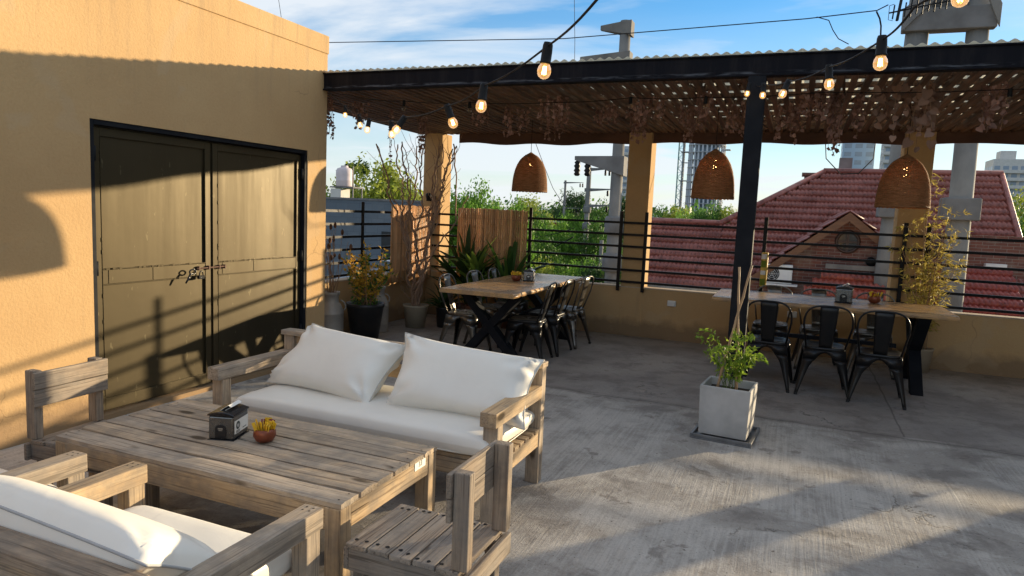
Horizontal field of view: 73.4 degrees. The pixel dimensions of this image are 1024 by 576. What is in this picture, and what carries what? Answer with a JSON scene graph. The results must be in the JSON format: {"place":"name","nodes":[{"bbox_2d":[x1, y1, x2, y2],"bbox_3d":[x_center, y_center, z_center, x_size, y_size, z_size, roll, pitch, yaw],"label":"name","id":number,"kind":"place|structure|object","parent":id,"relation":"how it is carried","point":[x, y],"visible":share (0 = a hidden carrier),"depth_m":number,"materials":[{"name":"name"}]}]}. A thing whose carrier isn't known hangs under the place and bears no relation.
{"place":"outdoors","nodes":[
{"label":"outdoors","id":0,"kind":"place"},
{"bbox_2d":[0,0,328,449],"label":"rooftop building","id":1,"kind":"structure","parent":0,"point":[162,199],"depth_m":5.08,"materials":[{"name":"paint"}]},
{"bbox_2d":[94,126,225,410],"bbox_3d":[-2.638,-0.153,5.235,0.120,1.986,1.169,5,7,22],"label":"door leaf","id":2,"kind":"structure","parent":1,"relation":"in","point":[152,191],"depth_m":5.14,"materials":[{"name":"brown paint"}]},
{"bbox_2d":[209,142,303,381],"bbox_3d":[-2.269,-0.240,6.167,0.084,1.986,1.095,5,7,22],"label":"door leaf","id":3,"kind":"structure","parent":1,"relation":"in","point":[255,193],"depth_m":6.09,"materials":[{"name":"brown paint"}]},
{"bbox_2d":[330,165,363,197],"bbox_3d":[-6.163,-3.715,25.602,1.036,1.680,0.660,5,7,22],"label":"water tank","id":4,"kind":"object","parent":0,"point":[344,176],"visible":0.98,"depth_m":25.39,"materials":[{"name":"plastic"}]},
{"bbox_2d":[0,314,1023,575],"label":"terrace floor","id":5,"kind":"structure","parent":0,"point":[822,476],"depth_m":4.28,"materials":[{"name":"concrete"}]},
{"bbox_2d":[0,450,86,487],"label":"timber armchair","id":6,"kind":"object","parent":5,"relation":"on","point":[66,468],"visible":0.33,"depth_m":2.63,"materials":[{"name":"brown wood"}]},
{"bbox_2d":[24,356,159,507],"bbox_3d":[-2.034,0.757,3.383,0.486,0.735,0.400,5,7,19],"label":"pallet chair","id":7,"kind":"object","parent":5,"relation":"on","point":[89,377],"visible":0.38,"depth_m":3.34,"materials":[{"name":"brown wood"}]},
{"bbox_2d":[0,461,322,575],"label":"timber armchair","id":8,"kind":"object","parent":5,"relation":"on","point":[297,530],"visible":0.6,"depth_m":2.08,"materials":[{"name":"brown wood"}]},
{"bbox_2d":[124,505,291,575],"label":"seat cushion","id":9,"kind":"object","parent":8,"relation":"on","point":[216,538],"visible":0.27,"depth_m":2.37,"materials":[{"name":"cream fabric"}]},
{"bbox_2d":[0,475,216,575],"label":"back pillow","id":10,"kind":"object","parent":9,"relation":"on","point":[84,525],"visible":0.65,"depth_m":1.89,"materials":[{"name":"cream fabric"}]},
{"bbox_2d":[55,399,436,575],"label":"coffee table","id":11,"kind":"object","parent":5,"relation":"on","point":[345,479],"visible":0.88,"depth_m":3.02,"materials":[{"name":"brown wood"}]},
{"bbox_2d":[207,400,248,441],"bbox_3d":[-1.348,0.625,3.268,0.130,0.160,0.160,3,6,4],"label":"napkin dispenser","id":12,"kind":"object","parent":11,"relation":"on","point":[228,422],"visible":1,"depth_m":3.20,"materials":[{"name":"metal"}]},
{"bbox_2d":[251,417,276,442],"bbox_3d":[-1.156,0.666,3.217,0.108,0.106,0.122,5,7,22],"label":"sachet bowl","id":13,"kind":"object","parent":11,"relation":"on","point":[264,431],"visible":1,"depth_m":3.19,"materials":[{"name":"orange ceramic"}]},
{"bbox_2d":[324,291,345,331],"bbox_3d":[-2.083,0.330,7.891,0.294,0.582,0.294,6,7,31],"label":"milk can","id":14,"kind":"object","parent":5,"relation":"on","point":[333,314],"visible":0.44,"depth_m":7.78,"materials":[{"name":"metal"}]},
{"bbox_2d":[325,222,352,292],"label":"dried thistles","id":15,"kind":"object","parent":14,"relation":"in","point":[331,257],"visible":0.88,"depth_m":7.81,"materials":[{"name":"brown plant"}]},
{"bbox_2d":[341,241,396,338],"bbox_3d":[-1.696,0.022,8.057,0.631,1.191,0.597,0,7,-18],"label":"potted shrub","id":16,"kind":"object","parent":5,"relation":"on","point":[365,311],"visible":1,"depth_m":7.94,"materials":[{"name":"green plant"}]},
{"bbox_2d":[325,272,425,331],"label":"parapet wall","id":17,"kind":"structure","parent":5,"relation":"on","point":[399,298],"depth_m":9.44,"materials":[{"name":"paint"}]},
{"bbox_2d":[325,202,390,278],"bbox_3d":[-1.871,-0.572,8.665,0.046,1.020,3.200,5,7,22],"label":"metal railing","id":18,"kind":"object","parent":17,"relation":"on","point":[362,211],"visible":0.34,"depth_m":8.56,"materials":[{"name":"black paint"}]},
{"bbox_2d":[389,204,432,283],"bbox_3d":[-1.404,-0.629,9.639,0.050,1.060,1.102,5,7,22],"label":"bamboo screen","id":19,"kind":"object","parent":18,"relation":"attached to","point":[397,248],"visible":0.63,"depth_m":9.49,"materials":[{"name":"wood"}]},
{"bbox_2d":[208,328,547,523],"bbox_3d":[-0.811,0.740,4.072,1.884,0.722,0.731,5,7,22],"label":"timber sofa","id":20,"kind":"object","parent":5,"relation":"on","point":[527,442],"visible":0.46,"depth_m":3.98,"materials":[{"name":"brown wood"}]},
{"bbox_2d":[234,384,534,455],"bbox_3d":[-0.747,0.710,4.015,1.650,0.135,0.660,5,7,22],"label":"seat cushion","id":21,"kind":"object","parent":20,"relation":"on","point":[452,432],"visible":0.52,"depth_m":3.74,"materials":[{"name":"white cotton fabric"}]},
{"bbox_2d":[266,323,404,401],"bbox_3d":[-1.071,0.453,4.217,0.856,0.382,0.396,6,7,28],"label":"back pillow","id":22,"kind":"object","parent":21,"relation":"on","point":[340,363],"visible":0.95,"depth_m":4.09,"materials":[{"name":"white cotton fabric"}]},
{"bbox_2d":[386,332,544,429],"bbox_3d":[-0.286,0.517,3.896,0.887,0.409,0.357,5,7,18],"label":"back pillow","id":23,"kind":"object","parent":21,"relation":"on","point":[438,375],"visible":0.88,"depth_m":3.81,"materials":[{"name":"white cotton fabric"}]},
{"bbox_2d":[373,286,389,332],"bbox_3d":[-1.706,0.263,8.695,0.288,0.570,0.288,5,7,18],"label":"milk can","id":24,"kind":"object","parent":5,"relation":"on","point":[384,319],"visible":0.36,"depth_m":8.62,"materials":[{"name":"metal"}]},
{"bbox_2d":[367,128,467,327],"bbox_3d":[-1.274,-0.796,9.101,1.314,2.621,0.749,1,6,-10],"label":"potted plant","id":25,"kind":"object","parent":5,"relation":"on","point":[415,312],"visible":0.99,"depth_m":9.01,"materials":[{"name":"plant"}]},
{"bbox_2d":[343,440,512,575],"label":"pallet chair","id":26,"kind":"object","parent":5,"relation":"on","point":[456,539],"visible":1,"depth_m":2.41,"materials":[{"name":"brown wood"}]},
{"bbox_2d":[423,133,451,313],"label":"concrete column","id":27,"kind":"structure","parent":5,"relation":"on","point":[431,282],"depth_m":10.16,"materials":[{"name":"paint"}]},
{"bbox_2d":[423,282,464,327],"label":"strap leaf plant","id":28,"kind":"object","parent":5,"relation":"on","point":[441,312],"visible":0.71,"depth_m":9.15,"materials":[{"name":"green plant"}]},
{"bbox_2d":[426,224,501,323],"bbox_3d":[-0.642,-0.199,9.603,1.290,1.377,1.169,-2,8,-36],"label":"strap leaf plant","id":29,"kind":"object","parent":5,"relation":"on","point":[460,265],"visible":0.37,"depth_m":9.50,"materials":[{"name":"green plant"}]},
{"bbox_2d":[439,273,491,350],"bbox_3d":[-0.530,0.286,7.641,0.507,0.859,0.480,5,7,20],"label":"metal cafe chair","id":30,"kind":"object","parent":5,"relation":"on","point":[469,319],"visible":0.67,"depth_m":7.53,"materials":[{"name":"black metal"}]},
{"bbox_2d":[446,237,503,327],"bbox_3d":[-0.494,-0.103,9.305,0.816,1.265,0.861,5,7,22],"label":"strap leaf plant","id":31,"kind":"object","parent":5,"relation":"on","point":[473,263],"visible":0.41,"depth_m":9.22,"materials":[{"name":"green plant"}]},
{"bbox_2d":[463,270,512,347],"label":"metal cafe chair","id":32,"kind":"object","parent":5,"relation":"on","point":[492,309],"visible":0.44,"depth_m":8.23,"materials":[{"name":"black metal"}]},
{"bbox_2d":[488,268,530,340],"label":"metal cafe chair","id":33,"kind":"object","parent":5,"relation":"on","point":[522,305],"visible":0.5,"depth_m":8.64,"materials":[{"name":"black metal"}]},
{"bbox_2d":[439,273,582,355],"bbox_3d":[0.080,0.309,8.064,0.855,0.770,2.420,5,7,22],"label":"dining table","id":34,"kind":"object","parent":5,"relation":"on","point":[514,293],"visible":0.67,"depth_m":7.32,"materials":[{"name":"wood"},{"name":"black steel"}]},
{"bbox_2d":[478,239,551,328],"bbox_3d":[0.033,-0.078,9.399,1.081,1.240,1.385,2,6,-5],"label":"strap leaf plant","id":35,"kind":"object","parent":5,"relation":"on","point":[506,268],"visible":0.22,"depth_m":9.26,"materials":[{"name":"green plant"}]},
{"bbox_2d":[501,282,556,358],"bbox_3d":[0.192,0.347,7.372,0.507,0.859,0.480,4,7,16],"label":"metal cafe chair","id":36,"kind":"object","parent":5,"relation":"on","point":[537,326],"visible":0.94,"depth_m":7.25,"materials":[{"name":"black metal"}]},
{"bbox_2d":[519,278,575,356],"bbox_3d":[0.423,0.301,7.876,0.507,0.859,0.480,5,7,24],"label":"metal cafe chair","id":37,"kind":"object","parent":5,"relation":"on","point":[554,318],"visible":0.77,"depth_m":7.76,"materials":[{"name":"black metal"}]},
{"bbox_2d":[542,276,593,349],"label":"metal cafe chair","id":38,"kind":"object","parent":5,"relation":"on","point":[573,313],"visible":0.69,"depth_m":8.21,"materials":[{"name":"black metal"}]},
{"bbox_2d":[618,133,656,336],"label":"concrete column","id":39,"kind":"structure","parent":5,"relation":"on","point":[640,178],"depth_m":9.03,"materials":[{"name":"paint"}]},
{"bbox_2d":[322,38,1023,379],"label":"pergola","id":40,"kind":"object","parent":5,"relation":"on","point":[959,66],"visible":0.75,"depth_m":6.16,"materials":[{"name":"metal"},{"name":"wood"}]},
{"bbox_2d":[329,0,597,133],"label":"string lights","id":41,"kind":"object","parent":40,"relation":"hanging from","point":[546,51],"visible":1,"depth_m":2.49,"materials":[{"name":"black rubber"}]},
{"bbox_2d":[502,106,530,136],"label":"hanging dried vine","id":42,"kind":"object","parent":40,"relation":"hanging from","point":[510,121],"visible":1,"depth_m":7.30,"materials":[{"name":"brown plant"}]},
{"bbox_2d":[511,120,546,192],"bbox_3d":[0.221,-1.534,8.007,0.423,0.827,0.424,5,7,22],"label":"wicker pendant lamp","id":43,"kind":"object","parent":40,"relation":"hanging from","point":[529,175],"visible":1,"depth_m":7.89,"materials":[{"name":"brown wicker"}]},
{"bbox_2d":[539,109,566,140],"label":"hanging dried vine","id":44,"kind":"object","parent":40,"relation":"hanging from","point":[557,120],"visible":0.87,"depth_m":7.38,"materials":[{"name":"brown plant"}]},
{"bbox_2d":[537,95,570,123],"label":"hanging dried vine","id":45,"kind":"object","parent":40,"relation":"hanging from","point":[559,106],"visible":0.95,"depth_m":6.63,"materials":[{"name":"brown plant"}]},
{"bbox_2d":[593,104,629,127],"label":"hanging dried vine","id":46,"kind":"object","parent":40,"relation":"hanging from","point":[608,113],"visible":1,"depth_m":6.97,"materials":[{"name":"brown plant"}]},
{"bbox_2d":[629,110,646,143],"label":"hanging dried vine","id":47,"kind":"object","parent":40,"relation":"hanging from","point":[637,126],"visible":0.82,"depth_m":7.20,"materials":[{"name":"brown plant"}]},
{"bbox_2d":[632,95,665,124],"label":"hanging dried vine","id":48,"kind":"object","parent":40,"relation":"hanging from","point":[658,106],"visible":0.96,"depth_m":6.33,"materials":[{"name":"brown plant"}]},
{"bbox_2d":[359,88,1023,110],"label":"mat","id":49,"kind":"object","parent":40,"relation":"hanging from","point":[1010,92],"visible":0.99,"depth_m":5.75,"materials":[{"name":"black rubber"}]},
{"bbox_2d":[679,104,707,142],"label":"hanging dried vine","id":50,"kind":"object","parent":40,"relation":"hanging from","point":[691,122],"visible":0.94,"depth_m":6.68,"materials":[{"name":"brown plant"}]},
{"bbox_2d":[695,90,715,117],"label":"hanging dried vine","id":51,"kind":"object","parent":40,"relation":"hanging from","point":[707,107],"visible":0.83,"depth_m":6.04,"materials":[{"name":"brown plant"}]},
{"bbox_2d":[691,110,734,199],"bbox_3d":[2.030,-1.336,6.848,0.423,0.897,0.424,-3,8,-40],"label":"wicker pendant lamp","id":52,"kind":"object","parent":40,"relation":"hanging from","point":[713,177],"visible":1,"depth_m":6.73,"materials":[{"name":"brown wicker"}]},
{"bbox_2d":[724,101,745,136],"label":"hanging dried vine","id":53,"kind":"object","parent":40,"relation":"hanging from","point":[734,116],"visible":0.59,"depth_m":6.43,"materials":[{"name":"brown plant"}]},
{"bbox_2d":[773,102,803,144],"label":"hanging dried vine","id":54,"kind":"object","parent":40,"relation":"hanging from","point":[792,108],"visible":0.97,"depth_m":6.33,"materials":[{"name":"brown plant"}]},
{"bbox_2d":[796,89,832,123],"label":"hanging dried vine","id":55,"kind":"object","parent":40,"relation":"hanging from","point":[816,102],"visible":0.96,"depth_m":5.79,"materials":[{"name":"brown plant"}]},
{"bbox_2d":[826,93,844,155],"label":"hanging dried vine","id":56,"kind":"object","parent":40,"relation":"hanging from","point":[838,110],"visible":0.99,"depth_m":5.87,"materials":[{"name":"brown plant"}]},
{"bbox_2d":[744,0,968,96],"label":"string lights","id":57,"kind":"object","parent":40,"relation":"hanging from","point":[881,46],"visible":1,"depth_m":2.39,"materials":[{"name":"black rubber"}]},
{"bbox_2d":[851,93,865,138],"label":"hanging dried vine","id":58,"kind":"object","parent":40,"relation":"hanging from","point":[859,99],"visible":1,"depth_m":5.81,"materials":[{"name":"brown plant"}]},
{"bbox_2d":[870,85,894,129],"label":"hanging dried vine","id":59,"kind":"object","parent":40,"relation":"hanging from","point":[881,98],"visible":0.95,"depth_m":5.39,"materials":[{"name":"beige plant"}]},
{"bbox_2d":[874,111,930,208],"bbox_3d":[3.456,-1.121,6.012,0.438,0.845,0.437,0,7,-19],"label":"wicker pendant lamp","id":60,"kind":"object","parent":40,"relation":"hanging from","point":[910,173],"visible":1,"depth_m":5.90,"materials":[{"name":"brown wicker"}]},
{"bbox_2d":[888,82,939,141],"bbox_3d":[3.048,-1.335,5.210,0.180,0.453,0.363,-3,9,-42],"label":"hanging dried vine","id":61,"kind":"object","parent":40,"relation":"hanging from","point":[922,100],"visible":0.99,"depth_m":5.22,"materials":[{"name":"beige plant"}]},
{"bbox_2d":[902,89,941,152],"bbox_3d":[3.261,-1.324,5.459,0.244,0.497,0.162,5,7,22],"label":"hanging dried vine","id":62,"kind":"object","parent":40,"relation":"hanging from","point":[908,142],"visible":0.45,"depth_m":5.47,"materials":[{"name":"beige plant"}]},
{"bbox_2d":[976,81,1009,132],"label":"hanging dried vine","id":63,"kind":"object","parent":40,"relation":"hanging from","point":[991,104],"visible":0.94,"depth_m":5.10,"materials":[{"name":"brown plant"}]},
{"bbox_2d":[431,270,1023,378],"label":"parapet wall","id":64,"kind":"structure","parent":5,"relation":"on","point":[984,344],"depth_m":8.54,"materials":[{"name":"paint"}]},
{"bbox_2d":[690,265,768,448],"bbox_3d":[1.586,0.460,5.027,0.582,1.272,0.501,6,7,27],"label":"square planter","id":65,"kind":"object","parent":5,"relation":"on","point":[727,403],"visible":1,"depth_m":4.96,"materials":[{"name":"concrete"}]},
{"bbox_2d":[743,300,792,392],"bbox_3d":[2.504,0.522,6.697,0.480,0.859,0.507,6,7,26],"label":"metal cafe chair","id":66,"kind":"object","parent":5,"relation":"on","point":[779,347],"visible":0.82,"depth_m":6.51,"materials":[{"name":"black metal"}]},
{"bbox_2d":[750,285,792,337],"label":"metal cafe chair","id":67,"kind":"object","parent":5,"relation":"on","point":[780,326],"visible":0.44,"depth_m":7.88,"materials":[{"name":"black metal"}]},
{"bbox_2d":[791,288,838,373],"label":"metal cafe chair","id":68,"kind":"object","parent":5,"relation":"on","point":[813,328],"visible":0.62,"depth_m":7.77,"materials":[{"name":"black metal"}]},
{"bbox_2d":[792,305,853,397],"bbox_3d":[2.951,0.564,6.493,0.480,0.859,0.507,5,7,20],"label":"metal cafe chair","id":69,"kind":"object","parent":5,"relation":"on","point":[811,352],"visible":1,"depth_m":6.32,"materials":[{"name":"black metal"}]},
{"bbox_2d":[712,289,959,395],"bbox_3d":[3.279,0.529,7.239,2.220,0.790,0.995,5,7,22],"label":"dining table","id":70,"kind":"object","parent":5,"relation":"on","point":[921,317],"visible":0.7,"depth_m":6.88,"materials":[{"name":"wood"},{"name":"black steel"}]},
{"bbox_2d":[834,283,853,303],"bbox_3d":[3.452,0.050,7.134,0.169,0.200,0.193,6,7,28],"label":"napkin dispenser","id":71,"kind":"object","parent":70,"relation":"on","point":[843,293],"visible":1,"depth_m":7.06,"materials":[{"name":"metal"}]},
{"bbox_2d":[846,292,894,379],"bbox_3d":[3.919,0.497,7.467,0.480,0.859,0.507,6,7,26],"label":"metal cafe chair","id":72,"kind":"object","parent":5,"relation":"on","point":[866,334],"visible":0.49,"depth_m":7.39,"materials":[{"name":"black metal"}]},
{"bbox_2d":[846,310,910,409],"bbox_3d":[3.350,0.607,6.265,0.480,0.859,0.507,5,7,25],"label":"metal cafe chair","id":73,"kind":"object","parent":5,"relation":"on","point":[865,358],"visible":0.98,"depth_m":6.09,"materials":[{"name":"black metal"}]},
{"bbox_2d":[882,132,936,363],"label":"concrete column","id":74,"kind":"structure","parent":5,"relation":"on","point":[924,155],"depth_m":7.83,"materials":[{"name":"paint"}]},
{"bbox_2d":[884,168,971,372],"bbox_3d":[4.545,-0.184,7.550,0.858,2.247,0.575,5,7,22],"label":"bamboo plant","id":75,"kind":"object","parent":5,"relation":"on","point":[926,351],"visible":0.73,"depth_m":7.52,"materials":[{"name":"green plant"}]},
{"bbox_3d":[6.239,0.284,0.144,0.250,3.100,13.000,5,7,22],"label":"boundary wall","id":76,"kind":"object","parent":5,"relation":"on","visible":0},
{"bbox_2d":[431,208,1023,314],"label":"metal railing","id":77,"kind":"object","parent":76,"relation":"attached to","point":[764,241],"visible":0.62,"depth_m":8.37,"materials":[{"name":"black metal"}]},
{"bbox_2d":[456,208,527,275],"bbox_3d":[-0.293,-0.647,9.729,1.084,0.949,0.050,5,7,22],"label":"bamboo screen","id":78,"kind":"object","parent":77,"relation":"attached to","point":[488,226],"visible":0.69,"depth_m":9.68,"materials":[{"name":"wood"}]},
{"bbox_2d":[329,5,887,42],"bbox_3d":[-4.341,-5.907,15.832,23.088,0.898,0.214,5,7,22],"label":"overhead wire","id":79,"kind":"object","parent":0,"point":[622,33],"visible":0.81,"depth_m":13.26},
{"bbox_2d":[239,0,1023,214],"label":"sky","id":80,"kind":"structure","parent":0,"point":[782,166],"materials":[{"name":"blue"}]},
{"bbox_2d":[840,143,875,168],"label":"apartment tower","id":81,"kind":"structure","parent":0,"point":[861,154],"depth_m":268.95,"materials":[{"name":"white concrete"}]},
{"bbox_2d":[888,0,959,20],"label":"tv antenna","id":82,"kind":"object","parent":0,"point":[916,8],"visible":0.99,"depth_m":11.50,"materials":[{"name":"black paint"}]},
{"bbox_2d":[985,151,1023,219],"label":"apartment tower","id":83,"kind":"structure","parent":0,"point":[1009,164],"depth_m":242.41,"materials":[{"name":"white concrete"}]},
{"label":"ground","id":84,"kind":"structure","parent":0,"visible":0},
{"bbox_2d":[325,197,420,279],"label":"blockwork building","id":85,"kind":"structure","parent":84,"relation":"on","point":[339,203],"depth_m":20.20,"materials":[{"name":"grey stone"}]},
{"bbox_2d":[326,152,422,199],"bbox_3d":[-5.877,-0.302,29.261,6.298,10.806,5.836,5,7,22],"label":"leafy tree","id":86,"kind":"object","parent":84,"relation":"on","point":[378,189],"visible":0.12,"depth_m":27.88,"materials":[{"name":"green plant"}]},
{"bbox_2d":[326,192,1022,228],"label":"distant woodland","id":87,"kind":"object","parent":84,"relation":"on","point":[681,209],"depth_m":118.35,"materials":[{"name":"green plant"}]},
{"bbox_2d":[679,143,730,215],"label":"unfinished tower","id":88,"kind":"structure","parent":84,"relation":"on","point":[699,152],"depth_m":284.86,"materials":[{"name":"concrete"}]},
{"bbox_2d":[690,200,727,223],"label":"leafy tree","id":89,"kind":"object","parent":84,"relation":"on","point":[704,216],"visible":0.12,"depth_m":47.90,"materials":[{"name":"green plant"}]},
{"bbox_2d":[647,158,1023,316],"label":"tiled house","id":90,"kind":"structure","parent":84,"relation":"on","point":[828,199],"depth_m":17.52,"materials":[{"name":"red tile"}]},
{"bbox_2d":[766,263,796,286],"bbox_3d":[5.976,-0.295,15.331,0.760,0.470,0.330,5,7,22],"label":"air conditioner","id":91,"kind":"object","parent":90,"relation":"attached to","point":[776,274],"visible":0.71,"depth_m":15.22,"materials":[{"name":"white plastic"}]},
{"bbox_2d":[835,230,860,253],"bbox_3d":[7.284,-1.001,14.905,0.509,0.509,0.068,5,7,22],"label":"round window","id":92,"kind":"structure","parent":90,"relation":"in","point":[841,239],"depth_m":14.90,"materials":[{"name":"grey glass"}]},
{"bbox_2d":[873,0,1002,311],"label":"concrete portal frame","id":93,"kind":"object","parent":84,"relation":"on","point":[977,20],"visible":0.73,"depth_m":13.40,"materials":[{"name":"grey concrete"}]},
{"label":"street","id":94,"kind":"structure","parent":0,"visible":0},
{"bbox_2d":[475,193,541,269],"bbox_3d":[-0.583,0.411,30.825,3.681,9.497,3.717,2,6,-5],"label":"leafy tree","id":95,"kind":"object","parent":94,"relation":"on","point":[517,207],"visible":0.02,"depth_m":29.92,"materials":[{"name":"green plant"}]},
{"bbox_2d":[508,192,559,228],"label":"leafy tree","id":96,"kind":"object","parent":94,"relation":"on","point":[530,203],"visible":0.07,"depth_m":44.10,"materials":[{"name":"green plant"}]},
{"bbox_2d":[526,235,577,276],"bbox_3d":[1.129,1.274,32.150,4.018,7.634,3.942,3,6,8],"label":"leafy tree","id":97,"kind":"object","parent":94,"relation":"on","point":[558,270],"visible":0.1,"depth_m":31.75,"materials":[{"name":"green plant"}]},
{"bbox_2d":[533,214,579,273],"bbox_3d":[2.137,0.470,35.084,2.831,8.671,2.860,7,8,37],"label":"leafy tree","id":98,"kind":"object","parent":94,"relation":"on","point":[563,236],"visible":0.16,"depth_m":34.19,"materials":[{"name":"green plant"}]},
{"bbox_2d":[548,186,593,249],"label":"leafy tree","id":99,"kind":"object","parent":94,"relation":"on","point":[578,202],"visible":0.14,"depth_m":63.64,"materials":[{"name":"green plant"}]},
{"bbox_2d":[556,207,588,240],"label":"leafy tree","id":100,"kind":"object","parent":94,"relation":"on","point":[576,225],"visible":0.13,"depth_m":49.22,"materials":[{"name":"green plant"}]},
{"bbox_2d":[567,213,622,273],"bbox_3d":[4.177,0.506,35.465,3.731,8.691,3.660,-1,7,-26],"label":"leafy tree","id":101,"kind":"object","parent":94,"relation":"on","point":[596,238],"visible":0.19,"depth_m":34.39,"materials":[{"name":"green plant"}]},
{"bbox_2d":[582,167,610,260],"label":"concrete pole","id":102,"kind":"object","parent":94,"relation":"on","point":[587,204],"visible":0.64,"depth_m":40.95,"materials":[{"name":"grey concrete"}]},
{"bbox_2d":[578,257,620,283],"bbox_3d":[3.068,2.383,25.053,3.416,7.167,3.318,0,7,-20],"label":"leafy tree","id":103,"kind":"object","parent":94,"relation":"on","point":[590,272],"visible":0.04,"depth_m":24.62,"materials":[{"name":"green plant"}]},
{"bbox_2d":[578,198,622,259],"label":"leafy tree","id":104,"kind":"object","parent":94,"relation":"on","point":[601,213],"visible":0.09,"depth_m":51.08,"materials":[{"name":"green plant"}]},
{"bbox_2d":[574,19,634,283],"bbox_3d":[1.820,0.563,15.605,1.224,12.750,0.448,5,7,22],"label":"concrete pole","id":105,"kind":"object","parent":94,"relation":"on","point":[615,164],"visible":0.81,"depth_m":15.04,"materials":[{"name":"grey concrete"}]},
{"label":"pavement","id":106,"kind":"structure","parent":0,"visible":0},
{"bbox_2d":[448,194,485,270],"bbox_3d":[-2.745,0.448,30.558,4.003,9.298,3.964,1,6,-9],"label":"leafy tree","id":107,"kind":"object","parent":106,"relation":"on","point":[452,221],"visible":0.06,"depth_m":29.82,"materials":[{"name":"green plant"}]},
{"bbox_2d":[448,175,503,269],"bbox_3d":[-2.062,-0.185,32.466,4.247,10.194,4.289,5,7,22],"label":"leafy tree","id":108,"kind":"object","parent":106,"relation":"on","point":[474,197],"visible":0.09,"depth_m":31.30,"materials":[{"name":"green plant"}]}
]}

